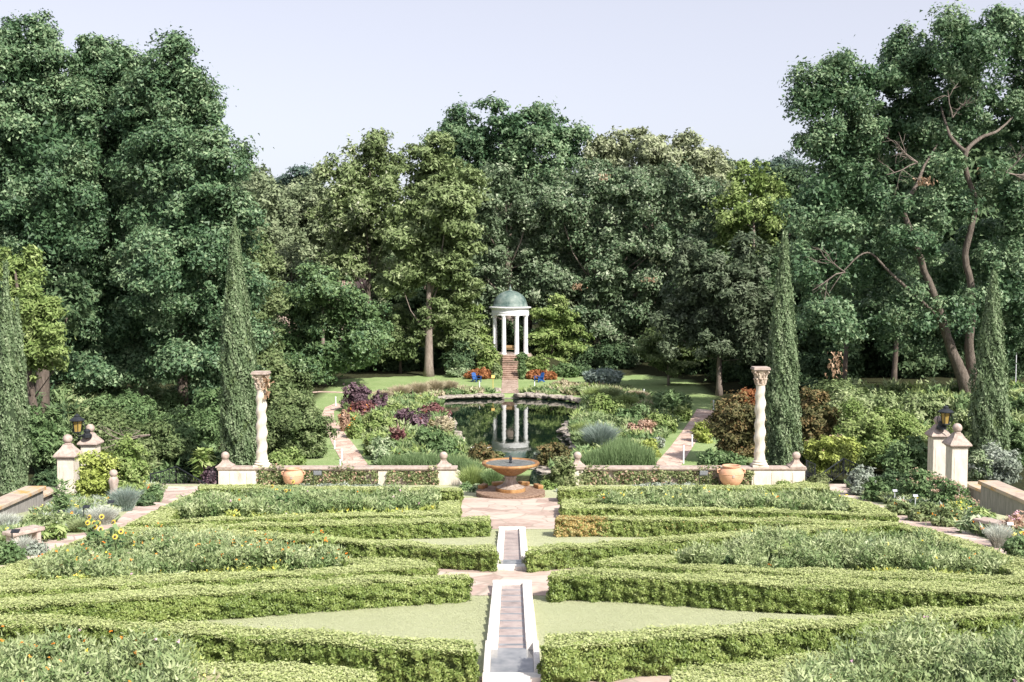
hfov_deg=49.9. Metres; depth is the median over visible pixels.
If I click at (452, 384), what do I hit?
ornamental grass
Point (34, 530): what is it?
stone bench
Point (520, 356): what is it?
shrub
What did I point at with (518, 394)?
rock
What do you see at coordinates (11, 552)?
shrub
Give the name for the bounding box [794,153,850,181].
woodland tree
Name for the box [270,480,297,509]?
sunflower plant
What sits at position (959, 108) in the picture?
bare branch
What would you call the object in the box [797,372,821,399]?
shrub
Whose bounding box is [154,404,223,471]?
shrub
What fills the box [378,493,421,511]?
border plant
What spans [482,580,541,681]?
stone rill
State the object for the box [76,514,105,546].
sunflower plant
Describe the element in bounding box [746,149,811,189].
tree
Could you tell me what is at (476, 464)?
reeds
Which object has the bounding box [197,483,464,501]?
box hedge
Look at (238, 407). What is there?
cypress tree
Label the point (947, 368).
woodland shrub
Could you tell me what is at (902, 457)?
shrub
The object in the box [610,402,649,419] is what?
shrub
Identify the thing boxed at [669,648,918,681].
box hedge
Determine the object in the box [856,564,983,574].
bedding plants
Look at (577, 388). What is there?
shrub
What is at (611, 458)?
reeds
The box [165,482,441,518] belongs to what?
bedding plants
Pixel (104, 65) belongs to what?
oak tree
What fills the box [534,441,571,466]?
shrub
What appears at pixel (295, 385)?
shrub
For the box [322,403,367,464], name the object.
garden path
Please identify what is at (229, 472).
balustrade wall
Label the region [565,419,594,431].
ornamental grass
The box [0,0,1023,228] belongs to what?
sky
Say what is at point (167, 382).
woodland shrub
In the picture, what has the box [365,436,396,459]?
shrub
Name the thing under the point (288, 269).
woodland tree
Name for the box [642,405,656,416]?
shrub
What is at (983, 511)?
border plant
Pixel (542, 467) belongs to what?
rock
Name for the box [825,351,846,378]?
dead leaf cluster
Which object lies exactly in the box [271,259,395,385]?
tree
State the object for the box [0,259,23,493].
cypress tree
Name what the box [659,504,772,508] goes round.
bedding plants
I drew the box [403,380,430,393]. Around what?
ornamental grass
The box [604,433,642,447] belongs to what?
reeds
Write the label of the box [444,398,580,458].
pond water
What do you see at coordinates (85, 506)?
label stake
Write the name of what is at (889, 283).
shaded tree
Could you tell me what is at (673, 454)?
garden path
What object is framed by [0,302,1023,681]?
ground
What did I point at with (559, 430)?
rock
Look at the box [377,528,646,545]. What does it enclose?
grass
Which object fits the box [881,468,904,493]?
shrub
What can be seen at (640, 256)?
woodland tree
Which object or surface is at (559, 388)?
undergrowth
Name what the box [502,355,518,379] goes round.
stone stairs
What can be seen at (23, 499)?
terrace wall
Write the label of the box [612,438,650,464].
reeds
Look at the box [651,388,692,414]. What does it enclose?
leafy plant
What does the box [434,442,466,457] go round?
shrub
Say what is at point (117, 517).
border plant
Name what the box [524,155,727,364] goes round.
oak tree
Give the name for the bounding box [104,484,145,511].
ornamental grass
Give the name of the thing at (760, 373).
twisted column
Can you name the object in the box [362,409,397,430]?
shrub
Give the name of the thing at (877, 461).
shrub
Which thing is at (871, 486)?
shrub
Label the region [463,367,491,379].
flowering plants
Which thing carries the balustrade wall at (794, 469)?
on the ground at (698, 390)
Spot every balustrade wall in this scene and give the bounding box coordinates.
[215,452,461,484]
[572,452,806,484]
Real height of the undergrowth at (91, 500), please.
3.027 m
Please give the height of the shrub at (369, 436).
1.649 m
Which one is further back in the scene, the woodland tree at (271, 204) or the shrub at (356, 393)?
the woodland tree at (271, 204)
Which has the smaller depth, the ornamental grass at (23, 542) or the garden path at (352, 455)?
the ornamental grass at (23, 542)
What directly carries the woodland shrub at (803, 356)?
on the ground at (698, 390)
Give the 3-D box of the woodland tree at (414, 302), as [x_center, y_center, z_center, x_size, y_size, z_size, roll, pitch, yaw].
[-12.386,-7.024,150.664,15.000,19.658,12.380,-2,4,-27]
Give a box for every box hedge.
[0,531,439,597]
[0,572,474,624]
[0,611,481,681]
[112,524,500,571]
[126,491,462,527]
[172,514,492,539]
[174,658,380,681]
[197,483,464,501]
[522,518,900,572]
[535,599,1023,681]
[545,565,1023,616]
[552,514,870,537]
[556,480,830,501]
[557,495,899,521]
[593,521,1023,585]
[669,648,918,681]
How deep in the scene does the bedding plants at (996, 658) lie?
13.93 m
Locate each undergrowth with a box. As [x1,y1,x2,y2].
[0,478,167,542]
[26,379,221,474]
[341,391,491,470]
[380,384,495,396]
[517,381,641,396]
[547,387,681,468]
[801,376,1023,467]
[843,474,1023,539]
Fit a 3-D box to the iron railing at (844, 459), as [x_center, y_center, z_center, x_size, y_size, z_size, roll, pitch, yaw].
[17.220,6.582,55.250,0.237,1.247,4.481,0,3,1]
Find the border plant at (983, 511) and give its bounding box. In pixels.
[971,507,998,517]
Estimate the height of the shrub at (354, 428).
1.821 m
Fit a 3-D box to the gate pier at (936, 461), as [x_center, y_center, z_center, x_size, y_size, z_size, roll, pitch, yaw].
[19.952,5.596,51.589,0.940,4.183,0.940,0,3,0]
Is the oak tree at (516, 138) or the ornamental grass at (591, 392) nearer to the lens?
the ornamental grass at (591, 392)
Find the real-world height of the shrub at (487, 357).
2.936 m
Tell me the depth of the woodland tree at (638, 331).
135.22 m
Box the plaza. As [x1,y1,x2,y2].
[461,498,559,528]
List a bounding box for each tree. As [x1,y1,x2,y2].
[0,8,123,393]
[0,244,75,414]
[0,256,99,412]
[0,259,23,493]
[14,296,33,486]
[46,31,168,392]
[85,25,284,408]
[117,182,179,237]
[217,216,258,464]
[233,162,273,185]
[237,168,294,275]
[240,172,325,246]
[240,230,293,382]
[257,185,318,281]
[268,162,323,188]
[269,238,323,330]
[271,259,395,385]
[299,177,372,300]
[302,126,420,303]
[360,250,400,319]
[369,131,493,376]
[369,301,441,372]
[371,225,470,347]
[413,91,595,275]
[418,284,486,354]
[444,299,494,354]
[464,158,579,327]
[464,197,525,327]
[484,261,523,334]
[488,178,544,323]
[496,175,579,329]
[513,180,602,307]
[522,293,594,363]
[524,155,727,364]
[577,191,666,337]
[579,125,732,301]
[606,275,664,358]
[629,326,708,384]
[636,200,682,279]
[645,189,720,310]
[648,228,776,395]
[667,242,733,374]
[681,158,752,216]
[702,159,791,265]
[718,157,745,181]
[724,252,797,359]
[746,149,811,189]
[755,159,826,352]
[763,0,1023,392]
[764,229,803,464]
[790,157,928,356]
[793,234,875,377]
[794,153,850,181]
[796,165,823,349]
[801,275,891,379]
[806,142,998,356]
[853,268,931,380]
[854,219,945,378]
[893,115,1022,371]
[964,125,1023,240]
[965,269,1013,480]
[978,202,1023,378]
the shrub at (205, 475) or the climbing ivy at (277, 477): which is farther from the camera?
the shrub at (205, 475)
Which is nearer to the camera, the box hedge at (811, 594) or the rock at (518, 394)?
the box hedge at (811, 594)
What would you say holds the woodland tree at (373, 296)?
on the ground at (698, 390)
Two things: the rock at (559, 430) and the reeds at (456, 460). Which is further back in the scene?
the rock at (559, 430)
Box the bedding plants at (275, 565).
[38,559,322,580]
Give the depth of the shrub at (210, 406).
67.69 m
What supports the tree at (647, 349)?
on the ground at (698, 390)
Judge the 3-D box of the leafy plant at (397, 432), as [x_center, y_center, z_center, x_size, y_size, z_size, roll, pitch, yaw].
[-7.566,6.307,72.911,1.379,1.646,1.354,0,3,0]
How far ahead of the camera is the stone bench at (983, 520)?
32.29 m
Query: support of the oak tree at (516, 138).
on the ground at (698, 390)
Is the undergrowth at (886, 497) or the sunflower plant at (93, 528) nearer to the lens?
the sunflower plant at (93, 528)
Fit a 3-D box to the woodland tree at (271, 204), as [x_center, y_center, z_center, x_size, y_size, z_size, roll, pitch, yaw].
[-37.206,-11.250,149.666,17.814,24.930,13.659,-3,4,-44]
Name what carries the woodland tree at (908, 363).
on the ground at (698, 390)
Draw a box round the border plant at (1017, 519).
[1000,510,1023,528]
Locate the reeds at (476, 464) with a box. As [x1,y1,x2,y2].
[459,458,484,472]
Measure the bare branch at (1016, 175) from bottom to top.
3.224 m
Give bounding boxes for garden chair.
[471,372,481,381]
[534,373,544,381]
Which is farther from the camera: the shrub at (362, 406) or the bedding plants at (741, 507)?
the shrub at (362, 406)
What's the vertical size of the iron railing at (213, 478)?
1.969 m
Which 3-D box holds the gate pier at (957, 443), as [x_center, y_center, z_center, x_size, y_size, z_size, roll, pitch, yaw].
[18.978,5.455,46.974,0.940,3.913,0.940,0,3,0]
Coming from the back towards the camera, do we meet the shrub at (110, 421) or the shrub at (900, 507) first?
the shrub at (110, 421)
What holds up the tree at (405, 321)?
on the ground at (698, 390)
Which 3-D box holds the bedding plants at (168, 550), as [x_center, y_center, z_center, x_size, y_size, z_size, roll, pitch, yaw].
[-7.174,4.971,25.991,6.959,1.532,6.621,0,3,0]
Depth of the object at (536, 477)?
60.69 m
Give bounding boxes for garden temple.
[489,285,531,357]
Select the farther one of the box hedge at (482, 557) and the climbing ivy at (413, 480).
the climbing ivy at (413, 480)
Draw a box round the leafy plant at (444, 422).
[431,414,455,433]
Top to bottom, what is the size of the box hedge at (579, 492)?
1.112 m
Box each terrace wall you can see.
[0,486,57,515]
[967,480,1023,516]
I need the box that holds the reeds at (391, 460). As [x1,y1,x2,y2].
[377,453,406,464]
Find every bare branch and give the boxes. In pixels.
[100,423,149,452]
[808,248,845,303]
[878,131,926,191]
[932,84,977,117]
[1006,143,1023,185]
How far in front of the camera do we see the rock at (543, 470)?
62.27 m
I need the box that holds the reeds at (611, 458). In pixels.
[595,438,628,464]
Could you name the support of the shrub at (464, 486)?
on the ground at (698, 390)
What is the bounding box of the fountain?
[476,455,544,498]
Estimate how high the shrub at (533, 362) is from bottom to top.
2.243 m
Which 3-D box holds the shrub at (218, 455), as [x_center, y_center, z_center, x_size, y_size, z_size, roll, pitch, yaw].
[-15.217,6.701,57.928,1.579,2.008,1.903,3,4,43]
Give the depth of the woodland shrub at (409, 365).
127.14 m
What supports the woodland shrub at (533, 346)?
on the ground at (698, 390)
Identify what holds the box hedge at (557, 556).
on the ground at (698, 390)
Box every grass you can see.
[0,510,22,524]
[8,534,41,548]
[62,517,97,532]
[65,506,82,517]
[81,503,123,525]
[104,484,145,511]
[194,595,830,680]
[371,389,393,395]
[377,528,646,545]
[387,384,412,395]
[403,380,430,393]
[424,379,446,390]
[441,379,458,388]
[454,463,487,485]
[480,468,503,485]
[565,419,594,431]
[577,419,623,446]
[581,387,605,395]
[599,386,626,397]
[612,393,639,405]
[624,390,650,395]
[982,521,1015,547]
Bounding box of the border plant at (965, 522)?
[954,513,991,534]
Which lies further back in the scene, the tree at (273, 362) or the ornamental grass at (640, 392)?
the ornamental grass at (640, 392)
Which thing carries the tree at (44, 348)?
on the ground at (698, 390)
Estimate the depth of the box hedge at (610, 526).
31.96 m
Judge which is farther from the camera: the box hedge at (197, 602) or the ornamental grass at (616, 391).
the ornamental grass at (616, 391)
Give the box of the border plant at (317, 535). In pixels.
[308,528,339,560]
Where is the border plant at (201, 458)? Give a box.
[185,447,221,483]
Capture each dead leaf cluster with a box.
[261,375,273,399]
[571,283,587,289]
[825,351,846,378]
[913,176,937,185]
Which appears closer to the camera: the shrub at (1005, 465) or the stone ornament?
the stone ornament
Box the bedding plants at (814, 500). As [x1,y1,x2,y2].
[597,482,852,511]
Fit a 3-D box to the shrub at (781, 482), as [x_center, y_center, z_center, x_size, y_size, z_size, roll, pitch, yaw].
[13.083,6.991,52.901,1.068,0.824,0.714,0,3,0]
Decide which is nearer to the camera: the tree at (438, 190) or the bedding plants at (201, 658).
the bedding plants at (201, 658)
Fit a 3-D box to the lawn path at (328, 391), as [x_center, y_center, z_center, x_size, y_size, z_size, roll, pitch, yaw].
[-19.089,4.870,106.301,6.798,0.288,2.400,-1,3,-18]
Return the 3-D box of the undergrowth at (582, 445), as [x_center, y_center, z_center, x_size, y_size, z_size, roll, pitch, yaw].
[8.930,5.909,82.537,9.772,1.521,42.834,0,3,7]
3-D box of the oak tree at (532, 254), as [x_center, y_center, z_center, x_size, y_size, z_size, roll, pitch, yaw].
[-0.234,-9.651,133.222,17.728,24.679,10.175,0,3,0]
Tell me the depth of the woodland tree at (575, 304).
158.95 m
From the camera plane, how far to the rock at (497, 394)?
104.84 m
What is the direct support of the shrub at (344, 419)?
on the ground at (698, 390)
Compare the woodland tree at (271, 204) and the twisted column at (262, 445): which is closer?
the twisted column at (262, 445)
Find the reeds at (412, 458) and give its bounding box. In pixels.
[397,450,429,464]
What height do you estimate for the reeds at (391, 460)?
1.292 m
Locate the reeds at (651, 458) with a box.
[638,444,657,464]
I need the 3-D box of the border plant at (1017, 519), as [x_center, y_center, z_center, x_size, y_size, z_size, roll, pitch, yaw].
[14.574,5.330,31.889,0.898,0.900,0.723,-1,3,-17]
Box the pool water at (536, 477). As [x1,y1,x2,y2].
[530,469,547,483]
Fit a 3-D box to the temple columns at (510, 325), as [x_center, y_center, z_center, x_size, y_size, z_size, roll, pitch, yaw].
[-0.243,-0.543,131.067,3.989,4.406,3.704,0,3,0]
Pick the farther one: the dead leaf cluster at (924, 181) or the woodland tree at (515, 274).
the woodland tree at (515, 274)
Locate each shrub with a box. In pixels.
[0,538,29,564]
[19,512,41,524]
[25,539,50,555]
[26,388,59,405]
[26,403,72,466]
[29,465,57,486]
[35,510,77,531]
[51,478,73,513]
[67,404,143,455]
[69,449,122,496]
[77,388,159,430]
[106,433,152,491]
[108,416,195,466]
[135,494,160,505]
[139,483,163,501]
[141,464,192,483]
[150,390,191,423]
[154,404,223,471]
[162,373,193,384]
[170,383,214,404]
[187,386,223,443]
[199,466,218,483]
[213,450,230,483]
[256,389,327,453]
[266,370,314,405]
[268,443,306,464]
[280,405,343,457]
[335,409,350,430]
[339,382,371,407]
[340,357,369,372]
[344,417,365,438]
[345,400,376,415]
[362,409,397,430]
[362,431,383,455]
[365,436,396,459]
[367,353,405,371]
[367,389,389,407]
[371,446,395,464]
[379,402,405,411]
[389,343,424,371]
[393,407,431,427]
[412,425,457,452]
[421,402,451,416]
[422,347,447,367]
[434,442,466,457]
[439,338,477,370]
[443,387,463,394]
[458,481,471,490]
[465,483,479,492]
[466,441,501,468]
[475,345,503,369]
[489,324,522,349]
[492,363,502,378]
[495,451,506,457]
[514,352,527,361]
[517,359,526,378]
[520,328,557,354]
[525,353,549,369]
[527,386,556,393]
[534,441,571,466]
[540,455,583,486]
[540,479,557,489]
[550,361,580,377]
[551,378,575,385]
[555,344,598,366]
[563,385,588,394]
[567,363,592,376]
[582,367,625,384]
[587,392,630,415]
[589,336,638,368]
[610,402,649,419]
[624,419,656,433]
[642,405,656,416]
[642,417,657,429]
[643,438,661,457]
[646,409,678,432]
[653,436,665,448]
[678,345,712,374]
[690,421,712,443]
[695,447,747,464]
[702,389,769,457]
[703,354,739,382]
[731,356,768,387]
[739,387,755,406]
[769,350,817,379]
[775,479,791,484]
[795,382,840,453]
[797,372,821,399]
[798,347,866,384]
[798,434,866,474]
[805,472,831,485]
[808,376,904,427]
[830,395,947,470]
[845,464,875,495]
[858,476,891,501]
[873,441,892,471]
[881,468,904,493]
[882,432,927,479]
[884,498,913,514]
[893,467,936,502]
[897,388,955,424]
[904,346,954,376]
[904,500,938,521]
[925,474,969,504]
[929,501,963,527]
[946,494,979,508]
[948,492,975,513]
[953,403,973,452]
[967,439,1023,484]
[967,449,998,480]
[975,353,1023,379]
[1001,535,1023,558]
[1006,391,1023,413]
[1007,421,1023,466]
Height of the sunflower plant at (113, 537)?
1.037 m
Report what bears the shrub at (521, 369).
on the ground at (698, 390)
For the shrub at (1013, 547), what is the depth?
27.52 m
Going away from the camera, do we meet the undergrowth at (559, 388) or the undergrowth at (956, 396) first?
the undergrowth at (956, 396)
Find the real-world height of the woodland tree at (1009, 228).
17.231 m
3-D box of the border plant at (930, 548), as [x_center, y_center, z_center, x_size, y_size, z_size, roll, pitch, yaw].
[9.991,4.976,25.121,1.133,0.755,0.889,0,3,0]
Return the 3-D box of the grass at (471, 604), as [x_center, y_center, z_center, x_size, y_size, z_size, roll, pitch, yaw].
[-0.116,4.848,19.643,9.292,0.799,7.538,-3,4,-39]
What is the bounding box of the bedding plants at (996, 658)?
[780,607,1023,681]
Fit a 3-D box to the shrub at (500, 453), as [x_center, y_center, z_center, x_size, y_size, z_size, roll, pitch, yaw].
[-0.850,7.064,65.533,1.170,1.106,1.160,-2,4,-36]
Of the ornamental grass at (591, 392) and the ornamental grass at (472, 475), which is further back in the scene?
the ornamental grass at (591, 392)
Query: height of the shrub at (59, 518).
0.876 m
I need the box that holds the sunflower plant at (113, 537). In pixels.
[95,520,125,551]
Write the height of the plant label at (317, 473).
0.770 m
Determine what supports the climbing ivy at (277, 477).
attached to the balustrade wall at (229, 472)
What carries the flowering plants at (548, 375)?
on the ground at (698, 390)
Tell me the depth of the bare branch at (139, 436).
59.24 m
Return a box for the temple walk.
[501,380,518,392]
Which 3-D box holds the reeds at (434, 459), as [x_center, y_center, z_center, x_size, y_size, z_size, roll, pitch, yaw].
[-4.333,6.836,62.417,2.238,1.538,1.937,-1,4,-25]
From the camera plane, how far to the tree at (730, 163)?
164.35 m
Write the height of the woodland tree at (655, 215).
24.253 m
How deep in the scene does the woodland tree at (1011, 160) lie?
111.56 m
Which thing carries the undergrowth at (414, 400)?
on the ground at (698, 390)
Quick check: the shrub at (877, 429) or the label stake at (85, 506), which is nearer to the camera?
the label stake at (85, 506)
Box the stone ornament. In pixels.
[108,469,118,493]
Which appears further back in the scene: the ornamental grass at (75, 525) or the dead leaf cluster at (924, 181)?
the dead leaf cluster at (924, 181)
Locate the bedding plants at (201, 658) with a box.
[170,639,222,681]
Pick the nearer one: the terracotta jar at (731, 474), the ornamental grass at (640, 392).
the terracotta jar at (731, 474)
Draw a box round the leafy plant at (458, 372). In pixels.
[445,366,469,376]
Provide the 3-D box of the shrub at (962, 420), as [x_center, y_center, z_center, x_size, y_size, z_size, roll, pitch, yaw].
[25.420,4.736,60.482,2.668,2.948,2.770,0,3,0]
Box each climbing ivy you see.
[256,463,378,484]
[385,465,439,484]
[579,462,659,484]
[657,464,754,484]
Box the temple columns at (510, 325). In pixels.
[497,318,522,351]
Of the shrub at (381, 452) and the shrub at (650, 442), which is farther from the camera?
the shrub at (650, 442)
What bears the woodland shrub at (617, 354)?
on the ground at (698, 390)
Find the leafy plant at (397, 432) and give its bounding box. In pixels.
[389,425,405,440]
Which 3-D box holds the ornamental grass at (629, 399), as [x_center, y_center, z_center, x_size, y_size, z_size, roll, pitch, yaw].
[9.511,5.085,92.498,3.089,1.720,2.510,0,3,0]
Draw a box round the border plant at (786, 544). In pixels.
[772,539,819,565]
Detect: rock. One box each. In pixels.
[493,393,504,396]
[513,393,524,396]
[534,393,545,398]
[536,465,550,468]
[536,469,550,472]
[547,394,561,398]
[556,426,568,432]
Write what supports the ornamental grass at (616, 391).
on the ground at (698, 390)
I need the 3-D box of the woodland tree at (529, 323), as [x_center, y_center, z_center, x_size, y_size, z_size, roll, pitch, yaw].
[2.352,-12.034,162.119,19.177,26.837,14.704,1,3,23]
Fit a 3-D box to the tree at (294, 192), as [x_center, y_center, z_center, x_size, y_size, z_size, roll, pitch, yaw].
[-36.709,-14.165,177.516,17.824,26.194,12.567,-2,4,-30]
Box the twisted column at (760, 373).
[750,366,770,467]
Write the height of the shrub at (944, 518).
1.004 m
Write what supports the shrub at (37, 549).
on the ground at (698, 390)
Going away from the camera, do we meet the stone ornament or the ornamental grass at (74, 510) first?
the ornamental grass at (74, 510)
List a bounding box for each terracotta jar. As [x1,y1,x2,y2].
[281,467,304,484]
[717,464,745,485]
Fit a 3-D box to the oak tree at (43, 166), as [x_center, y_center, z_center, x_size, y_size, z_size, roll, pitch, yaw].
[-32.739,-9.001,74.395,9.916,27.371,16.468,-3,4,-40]
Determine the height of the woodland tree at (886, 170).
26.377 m
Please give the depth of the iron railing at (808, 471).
54.57 m
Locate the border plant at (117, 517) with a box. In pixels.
[93,504,121,522]
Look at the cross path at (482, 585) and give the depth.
24.42 m
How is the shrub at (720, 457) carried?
on the ground at (698, 390)
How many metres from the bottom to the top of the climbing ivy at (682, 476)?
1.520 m
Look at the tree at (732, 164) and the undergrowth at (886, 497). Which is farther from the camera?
the tree at (732, 164)
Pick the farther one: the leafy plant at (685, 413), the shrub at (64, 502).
the leafy plant at (685, 413)
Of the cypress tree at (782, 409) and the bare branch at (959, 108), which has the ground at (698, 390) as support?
the cypress tree at (782, 409)
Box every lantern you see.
[69,413,91,440]
[936,405,953,432]
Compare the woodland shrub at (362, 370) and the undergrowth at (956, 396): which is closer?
the undergrowth at (956, 396)
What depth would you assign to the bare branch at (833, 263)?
69.29 m
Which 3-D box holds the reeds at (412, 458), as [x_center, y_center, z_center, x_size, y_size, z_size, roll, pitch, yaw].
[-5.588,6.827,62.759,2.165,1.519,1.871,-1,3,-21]
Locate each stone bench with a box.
[2,525,44,543]
[973,517,1003,534]
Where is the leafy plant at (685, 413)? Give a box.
[673,403,693,421]
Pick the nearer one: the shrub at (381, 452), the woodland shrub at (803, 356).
the shrub at (381, 452)
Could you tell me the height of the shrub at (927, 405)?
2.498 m
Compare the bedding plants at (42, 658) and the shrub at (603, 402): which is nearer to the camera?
the bedding plants at (42, 658)
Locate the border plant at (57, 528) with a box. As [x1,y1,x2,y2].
[26,523,69,540]
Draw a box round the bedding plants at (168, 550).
[28,522,353,579]
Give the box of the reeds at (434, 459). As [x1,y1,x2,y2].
[419,449,450,464]
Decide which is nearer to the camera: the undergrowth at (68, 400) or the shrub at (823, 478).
the shrub at (823, 478)
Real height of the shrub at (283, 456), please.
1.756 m
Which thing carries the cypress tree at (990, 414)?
on the ground at (698, 390)
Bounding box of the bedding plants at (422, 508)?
[219,502,437,516]
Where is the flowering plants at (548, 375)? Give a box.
[525,369,556,379]
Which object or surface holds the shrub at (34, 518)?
on the ground at (698, 390)
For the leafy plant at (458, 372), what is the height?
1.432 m
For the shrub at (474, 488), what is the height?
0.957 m
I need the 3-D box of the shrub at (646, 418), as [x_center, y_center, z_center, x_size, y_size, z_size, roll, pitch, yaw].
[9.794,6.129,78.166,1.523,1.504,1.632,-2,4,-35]
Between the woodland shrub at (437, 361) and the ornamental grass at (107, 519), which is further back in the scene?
the woodland shrub at (437, 361)
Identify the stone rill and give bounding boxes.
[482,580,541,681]
[497,527,526,569]
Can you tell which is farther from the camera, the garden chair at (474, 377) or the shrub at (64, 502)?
the garden chair at (474, 377)
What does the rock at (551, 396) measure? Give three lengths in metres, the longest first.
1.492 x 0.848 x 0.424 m
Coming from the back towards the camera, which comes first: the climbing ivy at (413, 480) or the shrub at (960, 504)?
the climbing ivy at (413, 480)
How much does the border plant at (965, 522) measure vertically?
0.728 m
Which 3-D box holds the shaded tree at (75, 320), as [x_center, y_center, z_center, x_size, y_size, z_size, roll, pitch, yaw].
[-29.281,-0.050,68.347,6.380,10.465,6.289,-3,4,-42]
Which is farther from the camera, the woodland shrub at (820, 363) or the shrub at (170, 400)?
the woodland shrub at (820, 363)
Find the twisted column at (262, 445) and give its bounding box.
[251,371,270,467]
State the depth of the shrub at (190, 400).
79.53 m
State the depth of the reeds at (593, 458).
62.66 m
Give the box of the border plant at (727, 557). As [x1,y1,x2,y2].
[693,553,731,564]
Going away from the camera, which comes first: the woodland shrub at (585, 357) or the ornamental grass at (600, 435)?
the ornamental grass at (600, 435)
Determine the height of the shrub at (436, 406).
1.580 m
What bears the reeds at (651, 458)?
on the ground at (698, 390)
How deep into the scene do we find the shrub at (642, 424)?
75.75 m
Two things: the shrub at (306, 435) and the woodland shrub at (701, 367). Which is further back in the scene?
the woodland shrub at (701, 367)
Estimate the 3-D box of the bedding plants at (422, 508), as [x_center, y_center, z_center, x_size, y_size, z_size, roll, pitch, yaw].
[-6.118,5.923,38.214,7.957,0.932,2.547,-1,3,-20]
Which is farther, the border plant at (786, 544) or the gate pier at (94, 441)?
the gate pier at (94, 441)
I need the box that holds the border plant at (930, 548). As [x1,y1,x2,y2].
[925,542,970,572]
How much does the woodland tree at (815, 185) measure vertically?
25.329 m
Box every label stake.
[10,529,19,540]
[82,505,89,517]
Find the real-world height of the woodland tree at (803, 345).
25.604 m
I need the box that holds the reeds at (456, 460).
[446,451,470,470]
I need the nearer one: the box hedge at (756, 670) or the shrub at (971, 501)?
the box hedge at (756, 670)
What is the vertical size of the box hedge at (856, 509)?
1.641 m
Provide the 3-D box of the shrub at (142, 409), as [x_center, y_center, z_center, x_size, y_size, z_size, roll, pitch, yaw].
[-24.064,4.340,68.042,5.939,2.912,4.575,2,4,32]
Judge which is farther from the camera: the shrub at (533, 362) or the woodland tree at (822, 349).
the shrub at (533, 362)
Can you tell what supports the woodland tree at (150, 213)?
on the ground at (698, 390)
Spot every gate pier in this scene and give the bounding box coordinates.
[53,434,82,496]
[77,424,103,465]
[924,416,950,478]
[942,423,971,497]
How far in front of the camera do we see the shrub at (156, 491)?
43.70 m
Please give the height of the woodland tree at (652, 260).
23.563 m
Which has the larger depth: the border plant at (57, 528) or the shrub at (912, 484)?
the shrub at (912, 484)
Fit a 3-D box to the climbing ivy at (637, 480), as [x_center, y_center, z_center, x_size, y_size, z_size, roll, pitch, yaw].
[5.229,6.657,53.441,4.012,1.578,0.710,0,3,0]
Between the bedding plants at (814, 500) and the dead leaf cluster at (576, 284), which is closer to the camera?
the bedding plants at (814, 500)
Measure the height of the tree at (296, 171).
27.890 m
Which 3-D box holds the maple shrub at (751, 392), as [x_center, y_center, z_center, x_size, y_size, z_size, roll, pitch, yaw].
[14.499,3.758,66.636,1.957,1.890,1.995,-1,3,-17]
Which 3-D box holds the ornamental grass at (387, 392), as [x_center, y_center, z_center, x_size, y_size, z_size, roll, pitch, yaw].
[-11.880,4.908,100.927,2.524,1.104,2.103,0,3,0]
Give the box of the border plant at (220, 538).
[202,533,235,549]
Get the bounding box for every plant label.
[313,471,321,485]
[699,470,708,484]
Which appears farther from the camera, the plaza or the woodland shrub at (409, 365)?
the woodland shrub at (409, 365)
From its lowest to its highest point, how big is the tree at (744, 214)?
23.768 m
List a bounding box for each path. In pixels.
[0,486,197,565]
[313,391,342,392]
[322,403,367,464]
[437,569,576,595]
[477,676,670,681]
[656,409,713,464]
[830,484,1005,553]
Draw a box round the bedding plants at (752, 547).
[671,522,1012,575]
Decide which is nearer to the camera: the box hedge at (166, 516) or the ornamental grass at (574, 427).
the box hedge at (166, 516)
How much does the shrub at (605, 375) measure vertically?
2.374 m
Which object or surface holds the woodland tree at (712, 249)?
on the ground at (698, 390)
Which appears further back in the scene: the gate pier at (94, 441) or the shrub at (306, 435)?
the shrub at (306, 435)
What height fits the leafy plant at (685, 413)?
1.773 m
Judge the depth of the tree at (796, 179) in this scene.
128.58 m
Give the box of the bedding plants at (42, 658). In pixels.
[0,619,201,681]
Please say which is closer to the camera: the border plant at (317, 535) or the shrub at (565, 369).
the border plant at (317, 535)
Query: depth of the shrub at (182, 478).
58.02 m
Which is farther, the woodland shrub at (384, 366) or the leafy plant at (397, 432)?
the woodland shrub at (384, 366)
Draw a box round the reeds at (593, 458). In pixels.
[580,448,613,464]
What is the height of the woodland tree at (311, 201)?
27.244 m
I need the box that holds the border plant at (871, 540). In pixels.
[856,535,886,553]
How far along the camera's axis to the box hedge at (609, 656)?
15.78 m
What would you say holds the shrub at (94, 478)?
on the ground at (698, 390)
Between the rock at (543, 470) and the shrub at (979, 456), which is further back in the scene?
the rock at (543, 470)
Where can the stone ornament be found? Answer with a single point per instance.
(113, 481)
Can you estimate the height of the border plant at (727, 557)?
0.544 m
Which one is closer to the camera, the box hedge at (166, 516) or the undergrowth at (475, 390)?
the box hedge at (166, 516)
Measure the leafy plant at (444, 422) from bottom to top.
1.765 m
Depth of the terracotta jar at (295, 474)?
52.65 m
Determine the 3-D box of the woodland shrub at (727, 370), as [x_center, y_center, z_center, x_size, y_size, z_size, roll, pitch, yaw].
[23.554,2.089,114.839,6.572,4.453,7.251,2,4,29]
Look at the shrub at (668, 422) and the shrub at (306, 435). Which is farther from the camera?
the shrub at (668, 422)
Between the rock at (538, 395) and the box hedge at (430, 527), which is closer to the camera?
the box hedge at (430, 527)
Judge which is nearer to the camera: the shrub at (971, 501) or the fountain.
the shrub at (971, 501)
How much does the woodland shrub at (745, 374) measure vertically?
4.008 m
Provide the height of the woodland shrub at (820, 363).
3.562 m
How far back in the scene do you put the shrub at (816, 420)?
65.73 m
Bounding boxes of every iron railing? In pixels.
[150,466,175,483]
[175,466,204,483]
[207,464,217,483]
[805,460,815,479]
[815,458,843,483]
[842,458,867,476]
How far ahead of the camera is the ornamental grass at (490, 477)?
51.72 m
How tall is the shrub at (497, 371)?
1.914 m

